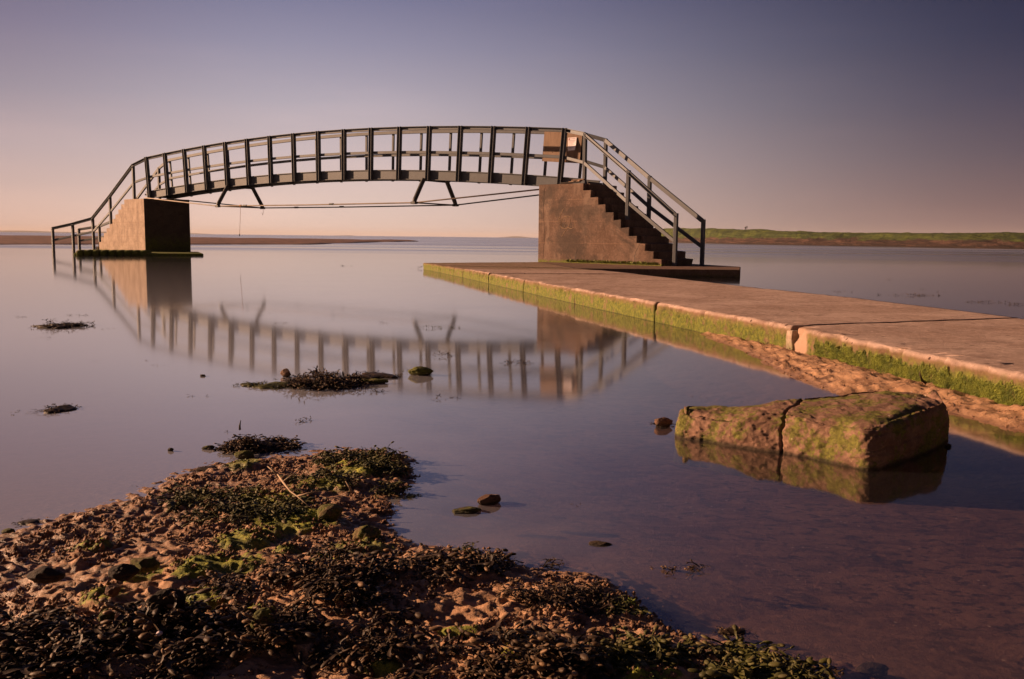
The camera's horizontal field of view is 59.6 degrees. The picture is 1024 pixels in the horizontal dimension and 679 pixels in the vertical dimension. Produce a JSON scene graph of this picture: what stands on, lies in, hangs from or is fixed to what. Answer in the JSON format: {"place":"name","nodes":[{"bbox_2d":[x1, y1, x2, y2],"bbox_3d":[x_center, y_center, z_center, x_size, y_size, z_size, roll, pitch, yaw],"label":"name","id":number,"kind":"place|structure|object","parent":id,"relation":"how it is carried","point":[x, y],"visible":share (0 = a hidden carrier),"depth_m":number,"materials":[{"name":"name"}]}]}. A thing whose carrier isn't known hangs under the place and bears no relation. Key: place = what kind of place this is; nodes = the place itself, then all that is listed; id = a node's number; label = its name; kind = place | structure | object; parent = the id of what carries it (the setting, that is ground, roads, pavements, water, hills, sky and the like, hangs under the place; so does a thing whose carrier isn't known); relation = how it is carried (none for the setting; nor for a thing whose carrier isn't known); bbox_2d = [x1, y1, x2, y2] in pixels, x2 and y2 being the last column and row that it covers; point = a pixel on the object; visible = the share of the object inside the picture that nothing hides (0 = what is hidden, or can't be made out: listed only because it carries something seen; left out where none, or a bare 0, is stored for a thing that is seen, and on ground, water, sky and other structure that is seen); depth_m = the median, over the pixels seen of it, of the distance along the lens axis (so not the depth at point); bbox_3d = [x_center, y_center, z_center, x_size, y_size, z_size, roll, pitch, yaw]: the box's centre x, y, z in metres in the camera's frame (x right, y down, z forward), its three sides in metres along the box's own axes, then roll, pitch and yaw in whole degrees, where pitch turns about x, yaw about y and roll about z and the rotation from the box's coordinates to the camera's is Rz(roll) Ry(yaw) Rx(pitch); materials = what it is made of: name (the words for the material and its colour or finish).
{"place":"outdoors","nodes":[
{"label":"outdoors","id":0,"kind":"place"},
{"bbox_2d":[0,231,352,235],"bbox_3d":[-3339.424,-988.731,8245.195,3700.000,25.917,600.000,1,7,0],"label":"coast","id":1,"kind":"structure","parent":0,"point":[105,232],"depth_m":8046.71,"materials":[{"name":"brown"}]},
{"bbox_2d":[0,232,1023,592],"bbox_3d":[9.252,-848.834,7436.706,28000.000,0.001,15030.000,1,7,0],"label":"water","id":2,"kind":"structure","parent":0,"point":[584,374],"depth_m":4.93,"materials":[{"name":"grey liquid"}]},
{"bbox_2d":[30,403,80,413],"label":"wrack clump","id":3,"kind":"object","parent":2,"relation":"on","point":[60,408],"visible":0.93,"depth_m":3.27,"materials":[{"name":"plant"}]},
{"bbox_2d":[31,318,94,329],"bbox_3d":[-3.132,-0.104,6.211,0.435,0.078,0.422,-3,7,-29],"label":"wrack clump","id":4,"kind":"object","parent":2,"relation":"on","point":[50,325],"visible":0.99,"depth_m":6.19,"materials":[{"name":"plant"}]},
{"bbox_2d":[74,199,203,255],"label":"bridge pier","id":5,"kind":"structure","parent":2,"relation":"in","point":[146,227],"depth_m":28.76,"materials":[{"name":"concrete"}]},
{"bbox_2d":[51,126,705,265],"bbox_3d":[-5.903,-3.804,25.369,24.814,3.971,2.385,5,8,36],"label":"footbridge","id":6,"kind":"object","parent":5,"relation":"on","point":[188,188],"visible":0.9,"depth_m":23.31,"materials":[{"name":"grey paint"}]},
{"bbox_2d":[542,132,581,162],"bbox_3d":[1.176,-4.521,20.991,1.092,0.786,0.012,5,8,34],"label":"plywood board","id":7,"kind":"object","parent":6,"relation":"attached to","point":[551,143],"visible":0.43,"depth_m":21.05,"materials":[{"name":"brown wood"}]},
{"bbox_2d":[568,137,576,150],"bbox_3d":[1.408,-4.553,20.797,0.067,0.300,0.240,-5,8,-39],"label":"paper notice","id":8,"kind":"object","parent":7,"relation":"attached to","point":[571,143],"visible":1,"depth_m":20.80,"materials":[{"name":"white paper"}]},
{"bbox_2d":[188,464,217,471],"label":"wrack clump","id":9,"kind":"object","parent":2,"relation":"on","point":[202,468],"visible":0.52,"depth_m":2.47,"materials":[{"name":"brown plant"}]},
{"bbox_2d":[201,445,214,448],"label":"stone","id":10,"kind":"object","parent":2,"relation":"on","point":[209,446],"visible":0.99,"depth_m":2.72,"materials":[{"name":"green stone"}]},
{"bbox_2d":[234,450,253,458],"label":"stone","id":11,"kind":"object","parent":2,"relation":"on","point":[244,454],"visible":0.94,"depth_m":2.61,"materials":[{"name":"green stone"}]},
{"bbox_2d":[233,381,259,387],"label":"wrack clump","id":12,"kind":"object","parent":2,"relation":"on","point":[246,384],"visible":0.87,"depth_m":3.87,"materials":[{"name":"green plant"}]},
{"bbox_2d":[208,434,306,453],"bbox_3d":[-0.780,0.321,2.737,0.308,0.072,0.218,1,7,0],"label":"wrack clump","id":13,"kind":"object","parent":2,"relation":"on","point":[257,445],"visible":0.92,"depth_m":2.71,"materials":[{"name":"brown plant"}]},
{"bbox_2d":[246,378,308,389],"bbox_3d":[-1.010,0.197,3.861,0.270,0.046,0.220,-2,7,-18],"label":"wrack clump","id":14,"kind":"object","parent":2,"relation":"on","point":[276,385],"visible":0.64,"depth_m":3.83,"materials":[{"name":"green plant"}]},
{"bbox_2d":[280,368,290,376],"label":"stone","id":15,"kind":"object","parent":2,"relation":"on","point":[285,372],"visible":0.94,"depth_m":4.11,"materials":[{"name":"brown stone"}]},
{"bbox_2d":[282,365,373,390],"bbox_3d":[-0.800,0.174,3.932,0.414,0.105,0.404,1,7,0],"label":"wrack clump","id":16,"kind":"object","parent":2,"relation":"on","point":[316,380],"visible":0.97,"depth_m":3.88,"materials":[{"name":"plant"}]},
{"bbox_2d":[351,386,389,392],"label":"wrack clump","id":17,"kind":"object","parent":2,"relation":"on","point":[367,390],"visible":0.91,"depth_m":3.75,"materials":[{"name":"brown plant"}]},
{"bbox_2d":[356,378,388,383],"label":"stone","id":18,"kind":"object","parent":2,"relation":"in","point":[377,381],"visible":0.81,"depth_m":3.96,"materials":[{"name":"green stone"}]},
{"bbox_2d":[346,370,400,377],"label":"wrack clump","id":19,"kind":"object","parent":2,"relation":"on","point":[376,375],"visible":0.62,"depth_m":4.13,"materials":[{"name":"brown plant"}]},
{"bbox_2d":[408,366,433,375],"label":"stone","id":20,"kind":"object","parent":2,"relation":"on","point":[419,370],"visible":0.96,"depth_m":4.20,"materials":[{"name":"green stone"}]},
{"bbox_2d":[452,506,480,514],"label":"stone","id":21,"kind":"object","parent":2,"relation":"in","point":[468,510],"visible":1,"depth_m":2.12,"materials":[{"name":"green stone"}]},
{"bbox_2d":[459,541,483,552],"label":"wrack clump","id":22,"kind":"object","parent":2,"relation":"on","point":[467,547],"visible":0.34,"depth_m":1.86,"materials":[{"name":"brown plant"}]},
{"bbox_2d":[477,494,500,504],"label":"stone","id":23,"kind":"object","parent":2,"relation":"in","point":[490,499],"visible":1,"depth_m":2.18,"materials":[{"name":"brown stone"}]},
{"bbox_2d":[505,359,533,363],"bbox_3d":[0.035,0.116,4.663,0.188,0.028,0.124,3,7,18],"label":"weed scrap","id":24,"kind":"object","parent":2,"relation":"on","point":[517,361],"visible":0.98,"depth_m":4.66,"materials":[{"name":"plant"}]},
{"bbox_2d":[589,540,611,546],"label":"stone","id":25,"kind":"object","parent":2,"relation":"in","point":[596,543],"visible":1,"depth_m":1.91,"materials":[{"name":"brown stone"}]},
{"bbox_2d":[654,417,672,426],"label":"stone","id":26,"kind":"object","parent":2,"relation":"on","point":[663,422],"visible":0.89,"depth_m":3.11,"materials":[{"name":"brown stone"}]},
{"bbox_2d":[0,235,1023,678],"bbox_3d":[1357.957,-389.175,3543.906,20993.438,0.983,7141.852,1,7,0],"label":"ground","id":27,"kind":"structure","parent":0,"point":[924,581],"depth_m":2.00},
{"bbox_2d":[1,528,14,533],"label":"stone","id":28,"kind":"object","parent":27,"relation":"on","point":[8,530],"visible":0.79,"depth_m":1.93,"materials":[{"name":"brown stone"}]},
{"bbox_2d":[11,518,39,525],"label":"wrack clump","id":29,"kind":"object","parent":27,"relation":"on","point":[27,521],"visible":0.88,"depth_m":2.00,"materials":[{"name":"brown plant"}]},
{"bbox_2d":[27,566,64,583],"bbox_3d":[-0.834,0.421,1.601,0.066,0.029,0.036,1,7,0],"label":"stone","id":30,"kind":"object","parent":27,"relation":"on","point":[44,575],"visible":1,"depth_m":1.59,"materials":[{"name":"stone"}]},
{"bbox_2d":[105,586,120,596],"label":"stone","id":31,"kind":"object","parent":27,"relation":"on","point":[112,591],"visible":1,"depth_m":1.50,"materials":[{"name":"brown stone"}]},
{"bbox_2d":[0,586,232,678],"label":"bladder wrack","id":32,"kind":"object","parent":27,"relation":"on","point":[178,642],"visible":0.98,"depth_m":1.32,"materials":[{"name":"brown plant"}]},
{"bbox_2d":[97,609,114,624],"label":"stone","id":33,"kind":"object","parent":32,"relation":"on","point":[102,617],"visible":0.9,"depth_m":1.38,"materials":[{"name":"stone"}]},
{"bbox_2d":[145,588,185,613],"bbox_3d":[-0.552,0.418,1.423,0.060,0.044,0.034,-2,7,-22],"label":"stone","id":34,"kind":"object","parent":32,"relation":"on","point":[157,597],"visible":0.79,"depth_m":1.41,"materials":[{"name":"black stone"}]},
{"bbox_2d":[108,563,139,581],"bbox_3d":[-0.685,0.411,1.577,0.052,0.031,0.030,1,7,0],"label":"stone","id":35,"kind":"object","parent":27,"relation":"on","point":[123,572],"visible":1,"depth_m":1.57,"materials":[{"name":"black stone"}]},
{"bbox_2d":[130,557,159,572],"bbox_3d":[-0.667,0.409,1.621,0.053,0.026,0.033,1,7,0],"label":"stone","id":36,"kind":"object","parent":27,"relation":"on","point":[146,564],"visible":0.84,"depth_m":1.61,"materials":[{"name":"brown stone"}]},
{"bbox_2d":[151,482,318,528],"bbox_3d":[-0.638,0.391,2.094,0.430,0.078,0.328,1,7,0],"label":"bladder wrack","id":37,"kind":"object","parent":27,"relation":"on","point":[182,499],"visible":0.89,"depth_m":2.06,"materials":[{"name":"green plant"}]},
{"bbox_2d":[267,466,319,504],"bbox_3d":[-0.521,0.341,2.144,0.057,0.036,0.288,-3,8,-31],"label":"driftwood twig","id":38,"kind":"object","parent":37,"relation":"on","point":[286,486],"visible":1,"depth_m":2.12,"materials":[{"name":"brown wood"}]},
{"bbox_2d":[316,503,342,521],"bbox_3d":[-0.412,0.389,2.006,0.060,0.039,0.048,1,7,0],"label":"stone","id":39,"kind":"object","parent":27,"relation":"on","point":[330,512],"visible":0.98,"depth_m":1.99,"materials":[{"name":"green stone"}]},
{"bbox_2d":[280,441,412,498],"bbox_3d":[-0.436,0.353,2.447,0.366,0.085,0.488,1,7,0],"label":"bladder wrack","id":40,"kind":"object","parent":27,"relation":"on","point":[382,463],"visible":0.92,"depth_m":2.42,"materials":[{"name":"green plant"}]},
{"bbox_2d":[195,541,523,678],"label":"bladder wrack","id":41,"kind":"object","parent":27,"relation":"on","point":[334,577],"visible":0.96,"depth_m":1.47,"materials":[{"name":"plant"}]},
{"bbox_2d":[250,607,274,631],"bbox_3d":[-0.382,0.432,1.371,0.034,0.040,0.026,-5,9,-42],"label":"stone","id":42,"kind":"object","parent":41,"relation":"on","point":[260,614],"visible":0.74,"depth_m":1.36,"materials":[{"name":"green stone"}]},
{"bbox_2d":[351,525,380,540],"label":"stone","id":43,"kind":"object","parent":27,"relation":"on","point":[362,532],"visible":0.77,"depth_m":1.89,"materials":[{"name":"beige stone"}]},
{"bbox_2d":[56,466,677,671],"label":"wrack scraps","id":44,"kind":"object","parent":27,"relation":"on","point":[318,606],"visible":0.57,"depth_m":1.64,"materials":[{"name":"plant"}]},
{"bbox_2d":[358,508,379,513],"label":"stone","id":45,"kind":"object","parent":27,"relation":"on","point":[375,510],"visible":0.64,"depth_m":2.08,"materials":[{"name":"brown stone"}]},
{"bbox_2d":[84,458,662,678],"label":"green algae","id":46,"kind":"object","parent":27,"relation":"on","point":[628,599],"visible":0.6,"depth_m":1.81,"materials":[{"name":"green plant"}]},
{"bbox_2d":[397,493,421,501],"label":"wrack clump","id":47,"kind":"object","parent":27,"relation":"on","point":[411,496],"visible":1,"depth_m":2.24,"materials":[{"name":"plant"}]},
{"bbox_2d":[393,613,619,678],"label":"bladder wrack","id":48,"kind":"object","parent":27,"relation":"on","point":[555,657],"visible":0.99,"depth_m":1.28,"materials":[{"name":"plant"}]},
{"bbox_2d":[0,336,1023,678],"bbox_3d":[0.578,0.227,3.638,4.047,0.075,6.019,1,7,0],"label":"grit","id":49,"kind":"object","parent":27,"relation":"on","point":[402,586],"visible":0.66,"depth_m":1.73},
{"bbox_2d":[534,557,568,571],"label":"wrack clump","id":50,"kind":"object","parent":27,"relation":"on","point":[546,564],"visible":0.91,"depth_m":1.79,"materials":[{"name":"brown plant"}]},
{"bbox_2d":[492,576,618,617],"bbox_3d":[0.084,0.451,1.543,0.232,0.064,0.152,-2,7,-21],"label":"bladder wrack","id":51,"kind":"object","parent":27,"relation":"on","point":[566,589],"visible":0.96,"depth_m":1.54,"materials":[{"name":"brown plant"}]},
{"bbox_2d":[592,593,652,620],"bbox_3d":[0.181,0.471,1.548,0.129,0.053,0.120,-3,7,-28],"label":"wrack clump","id":52,"kind":"object","parent":27,"relation":"on","point":[619,609],"visible":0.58,"depth_m":1.54,"materials":[{"name":"green plant"}]},
{"bbox_2d":[650,559,710,580],"bbox_3d":[0.332,0.459,1.780,0.114,0.035,0.067,-1,7,-15],"label":"wrack clump","id":53,"kind":"object","parent":27,"relation":"on","point":[690,567],"visible":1,"depth_m":1.77,"materials":[{"name":"brown plant"}]},
{"bbox_2d":[587,625,835,678],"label":"bladder wrack","id":54,"kind":"object","parent":27,"relation":"on","point":[755,663],"visible":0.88,"depth_m":1.32,"materials":[{"name":"green plant"}]},
{"bbox_2d":[712,625,758,639],"bbox_3d":[0.372,0.491,1.490,0.080,0.020,0.051,2,7,13],"label":"wrack clump","id":55,"kind":"object","parent":27,"relation":"on","point":[728,631],"visible":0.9,"depth_m":1.49,"materials":[{"name":"plant"}]},
{"bbox_2d":[786,330,798,350],"bbox_3d":[1.631,0.021,5.193,0.051,0.156,0.093,0,7,-10],"label":"concrete splinter","id":56,"kind":"object","parent":27,"relation":"on","point":[792,336],"visible":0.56,"depth_m":5.16,"materials":[{"name":"beige concrete"}]},
{"bbox_2d":[673,390,949,501],"bbox_3d":[1.052,0.317,2.872,1.049,0.285,0.687,1,7,0],"label":"cracked rock","id":57,"kind":"object","parent":27,"relation":"on","point":[855,446],"visible":0.96,"depth_m":2.74,"materials":[{"name":"stone"}]},
{"bbox_2d":[806,656,844,677],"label":"wrack clump","id":58,"kind":"object","parent":27,"relation":"on","point":[836,671],"visible":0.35,"depth_m":1.36,"materials":[{"name":"green plant"}]},
{"bbox_2d":[919,371,926,383],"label":"kelp stalk","id":59,"kind":"object","parent":27,"relation":"on","point":[923,381],"visible":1,"depth_m":3.82,"materials":[{"name":"brown plant"}]},
{"bbox_2d":[0,0,1023,237],"label":"sky","id":60,"kind":"structure","parent":0,"point":[853,116],"materials":[{"name":"purple"}]},
{"bbox_2d":[510,236,531,237],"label":"island","id":61,"kind":"structure","parent":0,"point":[519,237],"depth_m":8979.21,"materials":[{"name":"grey"}]},
{"bbox_2d":[423,262,1023,405],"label":"path","id":62,"kind":"structure","parent":0,"point":[984,347],"depth_m":6.16,"materials":[{"name":"concrete"}]},
{"bbox_2d":[565,259,657,263],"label":"green weed","id":63,"kind":"object","parent":62,"relation":"on","point":[611,261],"visible":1,"depth_m":18.11,"materials":[{"name":"green plant"}]},
{"bbox_2d":[538,183,692,265],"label":"bridge pier","id":64,"kind":"structure","parent":62,"relation":"on","point":[583,221],"depth_m":18.49,"materials":[{"name":"concrete"}]},
{"bbox_2d":[561,181,580,183],"bbox_3d":[1.257,-3.355,19.091,0.420,0.048,0.090,3,7,23],"label":"loose plank","id":65,"kind":"object","parent":64,"relation":"on","point":[570,182],"visible":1,"depth_m":19.05,"materials":[{"name":"brown wood"}]},
{"bbox_2d":[656,310,785,347],"bbox_3d":[1.367,-0.089,6.116,0.008,0.136,1.929,-1,7,-15],"label":"green algae","id":66,"kind":"object","parent":62,"relation":"on","point":[716,328],"visible":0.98,"depth_m":6.05,"materials":[{"name":"green plant"}]},
{"bbox_2d":[813,337,1023,405],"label":"green algae","id":67,"kind":"object","parent":62,"relation":"on","point":[996,386],"visible":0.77,"depth_m":3.97,"materials":[{"name":"green plant"}]},
{"bbox_2d":[661,228,1023,248],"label":"headland","id":68,"kind":"structure","parent":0,"point":[1003,240],"depth_m":117.09,"materials":[{"name":"green plant"}]},
{"bbox_2d":[856,662,888,676],"bbox_3d":[0.564,0.515,1.393,0.051,0.021,0.032,1,7,0],"label":"rock","id":69,"kind":"object","parent":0,"point":[874,669],"visible":1,"depth_m":1.38,"materials":[{"name":"grey stone"}]}
]}

